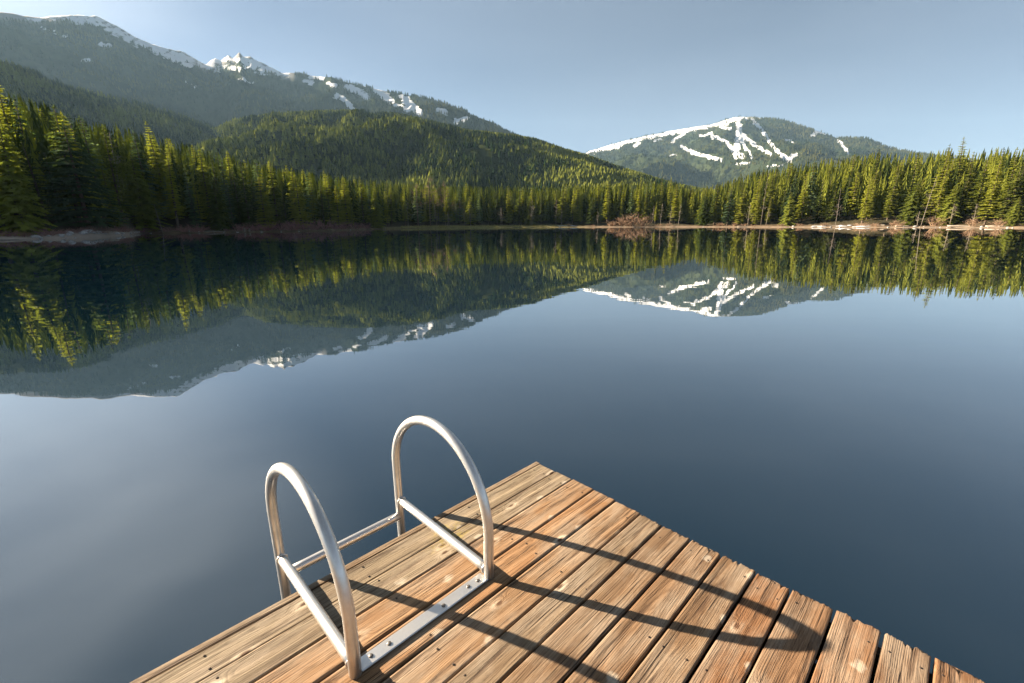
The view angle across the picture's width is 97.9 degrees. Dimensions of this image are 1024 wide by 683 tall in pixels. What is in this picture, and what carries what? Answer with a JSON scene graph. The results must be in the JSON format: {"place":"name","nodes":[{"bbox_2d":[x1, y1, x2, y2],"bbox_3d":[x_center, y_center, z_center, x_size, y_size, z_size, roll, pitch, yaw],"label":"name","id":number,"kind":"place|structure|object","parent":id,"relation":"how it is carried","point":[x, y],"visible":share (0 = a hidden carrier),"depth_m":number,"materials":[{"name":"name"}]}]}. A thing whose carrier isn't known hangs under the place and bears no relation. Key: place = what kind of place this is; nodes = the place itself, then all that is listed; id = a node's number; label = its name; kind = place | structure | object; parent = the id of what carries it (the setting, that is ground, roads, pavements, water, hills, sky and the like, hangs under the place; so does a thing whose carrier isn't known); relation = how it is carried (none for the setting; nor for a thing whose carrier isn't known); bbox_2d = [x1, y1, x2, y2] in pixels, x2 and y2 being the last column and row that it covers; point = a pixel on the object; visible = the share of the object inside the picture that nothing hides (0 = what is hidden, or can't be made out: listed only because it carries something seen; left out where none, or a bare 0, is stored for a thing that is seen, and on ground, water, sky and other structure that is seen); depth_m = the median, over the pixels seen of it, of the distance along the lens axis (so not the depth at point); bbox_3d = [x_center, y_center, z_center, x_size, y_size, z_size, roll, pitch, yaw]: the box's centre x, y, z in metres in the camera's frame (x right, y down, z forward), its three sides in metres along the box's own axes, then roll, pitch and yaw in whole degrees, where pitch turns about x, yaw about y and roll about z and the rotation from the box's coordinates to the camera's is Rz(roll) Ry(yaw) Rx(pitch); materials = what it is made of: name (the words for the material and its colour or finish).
{"place":"outdoors","nodes":[
{"label":"outdoors","id":0,"kind":"place"},
{"bbox_2d":[0,72,205,138],"bbox_3d":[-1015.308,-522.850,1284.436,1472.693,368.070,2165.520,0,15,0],"label":"foothill","id":1,"kind":"structure","parent":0,"point":[83,109],"depth_m":1000.06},
{"bbox_2d":[0,58,218,156],"bbox_3d":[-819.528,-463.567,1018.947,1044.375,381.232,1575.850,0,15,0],"label":"foothill forest","id":2,"kind":"object","parent":1,"relation":"on","point":[164,120],"visible":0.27,"depth_m":1010.42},
{"bbox_2d":[0,12,494,130],"bbox_3d":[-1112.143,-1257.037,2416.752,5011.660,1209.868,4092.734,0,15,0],"label":"mountain ridge","id":3,"kind":"structure","parent":0,"point":[218,100],"depth_m":2414.37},
{"bbox_2d":[0,17,518,134],"bbox_3d":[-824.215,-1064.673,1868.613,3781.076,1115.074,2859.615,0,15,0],"label":"mountainside forest","id":4,"kind":"object","parent":3,"relation":"on","point":[491,126],"visible":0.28,"depth_m":2392.40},
{"bbox_2d":[205,113,620,192],"bbox_3d":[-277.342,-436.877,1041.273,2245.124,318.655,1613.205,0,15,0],"label":"wooded hill","id":5,"kind":"structure","parent":0,"point":[483,152],"depth_m":760.25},
{"bbox_2d":[190,107,714,197],"bbox_3d":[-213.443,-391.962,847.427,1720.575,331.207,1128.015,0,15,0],"label":"hillside forest","id":6,"kind":"object","parent":5,"relation":"on","point":[575,167],"visible":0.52,"depth_m":732.92,"materials":[{"name":"plant"}]},
{"bbox_2d":[401,224,569,227],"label":"shore grass","id":7,"kind":"structure","parent":0,"point":[420,226],"depth_m":237.62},
{"bbox_2d":[0,227,1023,682],"bbox_3d":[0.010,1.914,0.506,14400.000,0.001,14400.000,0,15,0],"label":"lake water","id":8,"kind":"structure","parent":0,"point":[832,417],"depth_m":4.98,"materials":[{"name":"blue liquid"}]},
{"bbox_2d":[130,462,984,682],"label":"wooden dock","id":9,"kind":"object","parent":8,"relation":"on","point":[586,584],"visible":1,"depth_m":1.73,"materials":[{"name":"brown wood"}]},
{"bbox_2d":[265,415,493,679],"bbox_3d":[-0.569,1.436,2.089,0.656,2.122,0.777,-14,20,-43],"label":"swim ladder","id":10,"kind":"object","parent":9,"relation":"attached to","point":[347,647],"visible":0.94,"depth_m":1.84,"materials":[{"name":"metal"}]},
{"bbox_2d":[0,201,1023,238],"bbox_3d":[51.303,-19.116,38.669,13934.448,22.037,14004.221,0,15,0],"label":"shore ground","id":11,"kind":"structure","parent":0,"point":[880,219],"depth_m":169.36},
{"bbox_2d":[0,85,17,134],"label":"fir tree","id":12,"kind":"object","parent":11,"relation":"on","point":[4,112],"visible":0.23,"depth_m":97.81,"materials":[{"name":"green plant"}]},
{"bbox_2d":[0,115,38,214],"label":"fir tree","id":13,"kind":"object","parent":11,"relation":"on","point":[11,148],"visible":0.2,"depth_m":79.51,"materials":[{"name":"green plant"}]},
{"bbox_2d":[10,94,41,168],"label":"fir tree","id":14,"kind":"object","parent":11,"relation":"on","point":[21,120],"visible":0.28,"depth_m":85.63,"materials":[{"name":"green plant"}]},
{"bbox_2d":[0,124,57,235],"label":"cedar tree","id":15,"kind":"object","parent":11,"relation":"on","point":[13,202],"visible":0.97,"depth_m":71.01,"materials":[{"name":"green plant"}]},
{"bbox_2d":[18,140,61,222],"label":"fir tree","id":16,"kind":"object","parent":11,"relation":"on","point":[36,187],"visible":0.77,"depth_m":78.99,"materials":[{"name":"green plant"}]},
{"bbox_2d":[42,152,71,212],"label":"fir tree","id":17,"kind":"object","parent":11,"relation":"on","point":[46,162],"visible":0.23,"depth_m":84.78,"materials":[{"name":"green plant"}]},
{"bbox_2d":[43,104,98,222],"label":"fir tree","id":18,"kind":"object","parent":11,"relation":"on","point":[55,158],"visible":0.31,"depth_m":82.52,"materials":[{"name":"green plant"}]},
{"bbox_2d":[51,112,107,222],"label":"fir tree","id":19,"kind":"object","parent":11,"relation":"on","point":[81,162],"visible":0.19,"depth_m":87.13,"materials":[{"name":"green plant"}]},
{"bbox_2d":[66,114,104,217],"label":"fir tree","id":20,"kind":"object","parent":11,"relation":"on","point":[70,123],"visible":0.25,"depth_m":91.07,"materials":[{"name":"green plant"}]},
{"bbox_2d":[39,122,138,230],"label":"spruce tree","id":21,"kind":"object","parent":11,"relation":"on","point":[88,214],"visible":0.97,"depth_m":80.79,"materials":[{"name":"green plant"}]},
{"bbox_2d":[74,116,115,208],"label":"fir tree","id":22,"kind":"object","parent":11,"relation":"on","point":[88,146],"visible":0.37,"depth_m":101.36,"materials":[{"name":"green plant"}]},
{"bbox_2d":[101,124,137,224],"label":"fir tree","id":23,"kind":"object","parent":11,"relation":"on","point":[115,167],"visible":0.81,"depth_m":101.86,"materials":[{"name":"green plant"}]},
{"bbox_2d":[121,153,173,231],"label":"cedar tree","id":24,"kind":"object","parent":11,"relation":"on","point":[145,213],"visible":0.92,"depth_m":115.99,"materials":[{"name":"green plant"}]},
{"bbox_2d":[129,130,167,218],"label":"fir tree","id":25,"kind":"object","parent":11,"relation":"on","point":[138,155],"visible":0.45,"depth_m":125.21,"materials":[{"name":"green plant"}]},
{"bbox_2d":[143,121,174,216],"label":"fir tree","id":26,"kind":"object","parent":11,"relation":"on","point":[155,160],"visible":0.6,"depth_m":128.44,"materials":[{"name":"green plant"}]},
{"bbox_2d":[164,175,183,218],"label":"fir tree","id":27,"kind":"object","parent":11,"relation":"on","point":[169,208],"visible":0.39,"depth_m":125.78,"materials":[{"name":"green plant"}]},
{"bbox_2d":[163,149,186,227],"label":"fir tree","id":28,"kind":"object","parent":11,"relation":"on","point":[174,198],"visible":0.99,"depth_m":121.59,"materials":[{"name":"green plant"}]},
{"bbox_2d":[165,138,188,212],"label":"fir tree","id":29,"kind":"object","parent":11,"relation":"on","point":[170,159],"visible":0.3,"depth_m":134.81,"materials":[{"name":"green plant"}]},
{"bbox_2d":[183,168,197,217],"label":"fir tree","id":30,"kind":"object","parent":11,"relation":"on","point":[188,193],"visible":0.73,"depth_m":130.82,"materials":[{"name":"green plant"}]},
{"bbox_2d":[194,149,224,220],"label":"fir tree","id":31,"kind":"object","parent":11,"relation":"on","point":[204,183],"visible":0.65,"depth_m":133.64,"materials":[{"name":"green plant"}]},
{"bbox_2d":[200,179,232,230],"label":"cedar tree","id":32,"kind":"object","parent":11,"relation":"on","point":[219,222],"visible":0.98,"depth_m":124.51,"materials":[{"name":"green plant"}]},
{"bbox_2d":[209,152,224,208],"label":"fir tree","id":33,"kind":"object","parent":11,"relation":"on","point":[214,177],"visible":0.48,"depth_m":129.52,"materials":[{"name":"green plant"}]},
{"bbox_2d":[218,156,232,217],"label":"fir tree","id":34,"kind":"object","parent":11,"relation":"on","point":[223,187],"visible":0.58,"depth_m":137.64,"materials":[{"name":"green plant"}]},
{"bbox_2d":[226,167,247,224],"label":"fir tree","id":35,"kind":"object","parent":11,"relation":"on","point":[235,190],"visible":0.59,"depth_m":135.61,"materials":[{"name":"green plant"}]},
{"bbox_2d":[233,158,260,228],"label":"fir tree","id":36,"kind":"object","parent":11,"relation":"on","point":[248,205],"visible":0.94,"depth_m":131.24,"materials":[{"name":"green plant"}]},
{"bbox_2d":[252,158,268,221],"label":"fir tree","id":37,"kind":"object","parent":11,"relation":"on","point":[257,173],"visible":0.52,"depth_m":144.08,"materials":[{"name":"green plant"}]},
{"bbox_2d":[253,176,275,228],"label":"fir tree","id":38,"kind":"object","parent":11,"relation":"on","point":[264,213],"visible":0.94,"depth_m":132.68,"materials":[{"name":"green plant"}]},
{"bbox_2d":[264,160,287,225],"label":"fir tree","id":39,"kind":"object","parent":11,"relation":"on","point":[276,204],"visible":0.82,"depth_m":140.65,"materials":[{"name":"green plant"}]},
{"bbox_2d":[277,190,293,226],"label":"fir tree","id":40,"kind":"object","parent":11,"relation":"on","point":[284,211],"visible":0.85,"depth_m":139.45,"materials":[{"name":"green plant"}]},
{"bbox_2d":[285,168,302,221],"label":"fir tree","id":41,"kind":"object","parent":11,"relation":"on","point":[289,194],"visible":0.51,"depth_m":144.57,"materials":[{"name":"green plant"}]},
{"bbox_2d":[288,174,312,227],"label":"fir tree","id":42,"kind":"object","parent":11,"relation":"on","point":[304,216],"visible":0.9,"depth_m":139.39,"materials":[{"name":"green plant"}]},
{"bbox_2d":[304,170,319,224],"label":"fir tree","id":43,"kind":"object","parent":11,"relation":"on","point":[307,203],"visible":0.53,"depth_m":152.25,"materials":[{"name":"green plant"}]},
{"bbox_2d":[309,173,318,225],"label":"fir tree","id":44,"kind":"object","parent":11,"relation":"on","point":[312,201],"visible":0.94,"depth_m":147.86,"materials":[{"name":"green plant"}]},
{"bbox_2d":[313,184,337,227],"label":"fir tree","id":45,"kind":"object","parent":11,"relation":"on","point":[322,210],"visible":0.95,"depth_m":145.10,"materials":[{"name":"green plant"}]},
{"bbox_2d":[320,170,337,223],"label":"fir tree","id":46,"kind":"object","parent":11,"relation":"on","point":[330,199],"visible":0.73,"depth_m":152.48,"materials":[{"name":"green plant"}]},
{"bbox_2d":[332,186,344,227],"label":"fir tree","id":47,"kind":"object","parent":11,"relation":"on","point":[338,218],"visible":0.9,"depth_m":154.99,"materials":[{"name":"green plant"}]},
{"bbox_2d":[335,180,356,225],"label":"fir tree","id":48,"kind":"object","parent":11,"relation":"on","point":[346,210],"visible":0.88,"depth_m":166.75,"materials":[{"name":"green plant"}]},
{"bbox_2d":[357,177,368,225],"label":"fir tree","id":49,"kind":"object","parent":11,"relation":"on","point":[362,208],"visible":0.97,"depth_m":176.64,"materials":[{"name":"green plant"}]},
{"bbox_2d":[357,180,372,221],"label":"fir tree","id":50,"kind":"object","parent":11,"relation":"on","point":[368,211],"visible":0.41,"depth_m":189.69,"materials":[{"name":"green plant"}]},
{"bbox_2d":[370,190,386,228],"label":"cedar tree","id":51,"kind":"object","parent":11,"relation":"on","point":[376,218],"visible":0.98,"depth_m":187.13,"materials":[{"name":"green plant"}]},
{"bbox_2d":[383,181,393,225],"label":"fir tree","id":52,"kind":"object","parent":11,"relation":"on","point":[389,201],"visible":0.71,"depth_m":204.59,"materials":[{"name":"green plant"}]},
{"bbox_2d":[411,185,424,224],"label":"fir tree","id":53,"kind":"object","parent":11,"relation":"on","point":[417,204],"visible":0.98,"depth_m":230.82,"materials":[{"name":"green plant"}]},
{"bbox_2d":[441,187,454,224],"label":"fir tree","id":54,"kind":"object","parent":11,"relation":"on","point":[448,210],"visible":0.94,"depth_m":240.19,"materials":[{"name":"green plant"}]},
{"bbox_2d":[463,196,475,224],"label":"fir tree","id":55,"kind":"object","parent":11,"relation":"on","point":[469,216],"visible":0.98,"depth_m":243.94,"materials":[{"name":"green plant"}]},
{"bbox_2d":[490,192,504,223],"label":"fir tree","id":56,"kind":"object","parent":11,"relation":"on","point":[497,219],"visible":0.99,"depth_m":247.42,"materials":[{"name":"green plant"}]},
{"bbox_2d":[0,92,1023,222],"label":"forest","id":57,"kind":"object","parent":11,"relation":"on","point":[37,125],"visible":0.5,"depth_m":185.99,"materials":[{"name":"plant"}]},
{"bbox_2d":[511,193,524,224],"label":"fir tree","id":58,"kind":"object","parent":11,"relation":"on","point":[518,215],"visible":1,"depth_m":246.62,"materials":[{"name":"green plant"}]},
{"bbox_2d":[523,199,536,225],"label":"cedar tree","id":59,"kind":"object","parent":11,"relation":"on","point":[529,217],"visible":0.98,"depth_m":242.85,"materials":[{"name":"green plant"}]},
{"bbox_2d":[553,189,569,223],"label":"fir tree","id":60,"kind":"object","parent":11,"relation":"on","point":[562,205],"visible":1,"depth_m":246.19,"materials":[{"name":"green plant"}]},
{"bbox_2d":[585,199,598,224],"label":"fir tree","id":61,"kind":"object","parent":11,"relation":"on","point":[591,218],"visible":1,"depth_m":238.23,"materials":[{"name":"green plant"}]},
{"bbox_2d":[600,181,612,221],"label":"fir tree","id":62,"kind":"object","parent":11,"relation":"on","point":[606,207],"visible":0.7,"depth_m":244.01,"materials":[{"name":"green plant"}]},
{"bbox_2d":[613,185,623,221],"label":"fir tree","id":63,"kind":"object","parent":11,"relation":"on","point":[618,204],"visible":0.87,"depth_m":243.44,"materials":[{"name":"green plant"}]},
{"bbox_2d":[625,184,635,221],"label":"fir tree","id":64,"kind":"object","parent":11,"relation":"on","point":[631,203],"visible":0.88,"depth_m":235.12,"materials":[{"name":"green plant"}]},
{"bbox_2d":[618,212,647,226],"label":"bare shrub","id":65,"kind":"object","parent":11,"relation":"on","point":[630,218],"visible":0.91,"depth_m":226.25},
{"bbox_2d":[633,181,642,218],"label":"fir tree","id":66,"kind":"object","parent":11,"relation":"on","point":[638,211],"visible":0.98,"depth_m":236.89,"materials":[{"name":"green plant"}]},
{"bbox_2d":[667,184,681,223],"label":"fir tree","id":67,"kind":"object","parent":11,"relation":"on","point":[675,207],"visible":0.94,"depth_m":225.23,"materials":[{"name":"green plant"}]},
{"bbox_2d":[694,192,712,225],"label":"cedar tree","id":68,"kind":"object","parent":11,"relation":"on","point":[703,216],"visible":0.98,"depth_m":210.42,"materials":[{"name":"green plant"}]},
{"bbox_2d":[708,184,723,223],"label":"fir tree","id":69,"kind":"object","parent":11,"relation":"on","point":[717,207],"visible":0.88,"depth_m":212.61,"materials":[{"name":"green plant"}]},
{"bbox_2d":[721,185,735,225],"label":"fir tree","id":70,"kind":"object","parent":11,"relation":"on","point":[729,208],"visible":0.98,"depth_m":202.99,"materials":[{"name":"green plant"}]},
{"bbox_2d":[729,191,750,224],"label":"fir tree","id":71,"kind":"object","parent":11,"relation":"on","point":[741,208],"visible":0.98,"depth_m":200.21,"materials":[{"name":"green plant"}]},
{"bbox_2d":[747,174,762,221],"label":"fir tree","id":72,"kind":"object","parent":11,"relation":"on","point":[752,210],"visible":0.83,"depth_m":201.16,"materials":[{"name":"green plant"}]},
{"bbox_2d":[752,193,762,224],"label":"fir tree","id":73,"kind":"object","parent":11,"relation":"on","point":[756,214],"visible":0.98,"depth_m":196.07,"materials":[{"name":"green plant"}]},
{"bbox_2d":[760,173,780,220],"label":"fir tree","id":74,"kind":"object","parent":11,"relation":"on","point":[767,201],"visible":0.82,"depth_m":198.63,"materials":[{"name":"green plant"}]},
{"bbox_2d":[777,194,798,225],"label":"cedar tree","id":75,"kind":"object","parent":11,"relation":"on","point":[790,214],"visible":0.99,"depth_m":184.59,"materials":[{"name":"green plant"}]},
{"bbox_2d":[795,174,811,221],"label":"fir tree","id":76,"kind":"object","parent":11,"relation":"on","point":[805,183],"visible":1,"depth_m":186.59,"materials":[{"name":"green plant"}]},
{"bbox_2d":[801,161,817,214],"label":"fir tree","id":77,"kind":"object","parent":11,"relation":"on","point":[812,188],"visible":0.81,"depth_m":192.07,"materials":[{"name":"green plant"}]},
{"bbox_2d":[811,180,824,221],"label":"fir tree","id":78,"kind":"object","parent":11,"relation":"on","point":[820,206],"visible":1,"depth_m":182.15,"materials":[{"name":"green plant"}]},
{"bbox_2d":[823,190,838,220],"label":"fir tree","id":79,"kind":"object","parent":11,"relation":"on","point":[833,205],"visible":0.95,"depth_m":178.66,"materials":[{"name":"green plant"}]},
{"bbox_2d":[839,154,857,205],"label":"fir tree","id":80,"kind":"object","parent":11,"relation":"on","point":[851,171],"visible":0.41,"depth_m":188.79,"materials":[{"name":"green plant"}]},
{"bbox_2d":[844,172,861,218],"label":"fir tree","id":81,"kind":"object","parent":11,"relation":"on","point":[852,207],"visible":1,"depth_m":176.71,"materials":[{"name":"green plant"}]},
{"bbox_2d":[857,178,872,225],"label":"fir tree","id":82,"kind":"object","parent":11,"relation":"on","point":[867,208],"visible":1,"depth_m":165.07,"materials":[{"name":"green plant"}]},
{"bbox_2d":[859,168,877,220],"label":"fir tree","id":83,"kind":"object","parent":11,"relation":"on","point":[872,192],"visible":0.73,"depth_m":170.39,"materials":[{"name":"green plant"}]},
{"bbox_2d":[878,163,902,212],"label":"fir tree","id":84,"kind":"object","parent":11,"relation":"on","point":[898,200],"visible":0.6,"depth_m":171.62,"materials":[{"name":"green plant"}]},
{"bbox_2d":[882,170,900,220],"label":"fir tree","id":85,"kind":"object","parent":11,"relation":"on","point":[888,209],"visible":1,"depth_m":166.56,"materials":[{"name":"green plant"}]},
{"bbox_2d":[895,153,923,213],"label":"fir tree","id":86,"kind":"object","parent":11,"relation":"on","point":[913,177],"visible":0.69,"depth_m":163.07,"materials":[{"name":"green plant"}]},
{"bbox_2d":[896,180,927,225],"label":"cedar tree","id":87,"kind":"object","parent":11,"relation":"on","point":[910,214],"visible":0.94,"depth_m":156.70,"materials":[{"name":"green plant"}]},
{"bbox_2d":[921,152,952,219],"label":"fir tree","id":88,"kind":"object","parent":11,"relation":"on","point":[933,199],"visible":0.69,"depth_m":157.62,"materials":[{"name":"green plant"}]},
{"bbox_2d":[930,164,949,221],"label":"fir tree","id":89,"kind":"object","parent":11,"relation":"on","point":[941,193],"visible":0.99,"depth_m":152.29,"materials":[{"name":"green plant"}]},
{"bbox_2d":[929,185,962,225],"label":"cedar tree","id":90,"kind":"object","parent":11,"relation":"on","point":[947,208],"visible":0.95,"depth_m":149.68,"materials":[{"name":"green plant"}]},
{"bbox_2d":[939,156,955,211],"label":"fir tree","id":91,"kind":"object","parent":11,"relation":"on","point":[949,176],"visible":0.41,"depth_m":160.20,"materials":[{"name":"green plant"}]},
{"bbox_2d":[947,138,968,195],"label":"fir tree","id":92,"kind":"object","parent":11,"relation":"on","point":[960,164],"visible":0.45,"depth_m":169.84,"materials":[{"name":"green plant"}]},
{"bbox_2d":[954,177,968,219],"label":"fir tree","id":93,"kind":"object","parent":11,"relation":"on","point":[961,201],"visible":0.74,"depth_m":151.22,"materials":[{"name":"green plant"}]},
{"bbox_2d":[958,163,975,208],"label":"fir tree","id":94,"kind":"object","parent":11,"relation":"on","point":[970,185],"visible":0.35,"depth_m":160.95,"materials":[{"name":"green plant"}]},
{"bbox_2d":[961,157,996,220],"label":"fir tree","id":95,"kind":"object","parent":11,"relation":"on","point":[980,194],"visible":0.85,"depth_m":146.33,"materials":[{"name":"green plant"}]},
{"bbox_2d":[973,158,1004,224],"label":"fir tree","id":96,"kind":"object","parent":11,"relation":"on","point":[988,211],"visible":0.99,"depth_m":139.89,"materials":[{"name":"green plant"}]},
{"bbox_2d":[973,156,1005,212],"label":"fir tree","id":97,"kind":"object","parent":11,"relation":"on","point":[1001,176],"visible":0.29,"depth_m":147.85,"materials":[{"name":"green plant"}]},
{"bbox_2d":[988,165,1023,223],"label":"fir tree","id":98,"kind":"object","parent":11,"relation":"on","point":[1014,188],"visible":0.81,"depth_m":136.47,"materials":[{"name":"green plant"}]},
{"bbox_2d":[992,147,1019,219],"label":"fir tree","id":99,"kind":"object","parent":11,"relation":"on","point":[1006,188],"visible":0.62,"depth_m":139.84,"materials":[{"name":"green plant"}]},
{"bbox_2d":[1002,197,1023,225],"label":"cedar tree","id":100,"kind":"object","parent":11,"relation":"on","point":[1015,217],"visible":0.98,"depth_m":133.56,"materials":[{"name":"green plant"}]},
{"bbox_2d":[0,0,1023,159],"label":"sky","id":101,"kind":"structure","parent":0,"point":[927,76],"materials":[{"name":"blue"}]},
{"bbox_2d":[586,117,954,188],"bbox_3d":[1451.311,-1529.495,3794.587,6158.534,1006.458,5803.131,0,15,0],"label":"mountain peak","id":102,"kind":"structure","parent":0,"point":[741,136],"depth_m":3102.01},
{"bbox_2d":[586,115,984,188],"bbox_3d":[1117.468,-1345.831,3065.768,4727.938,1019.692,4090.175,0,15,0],"label":"peak forest","id":103,"kind":"object","parent":102,"relation":"on","point":[886,149],"visible":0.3,"depth_m":3252.37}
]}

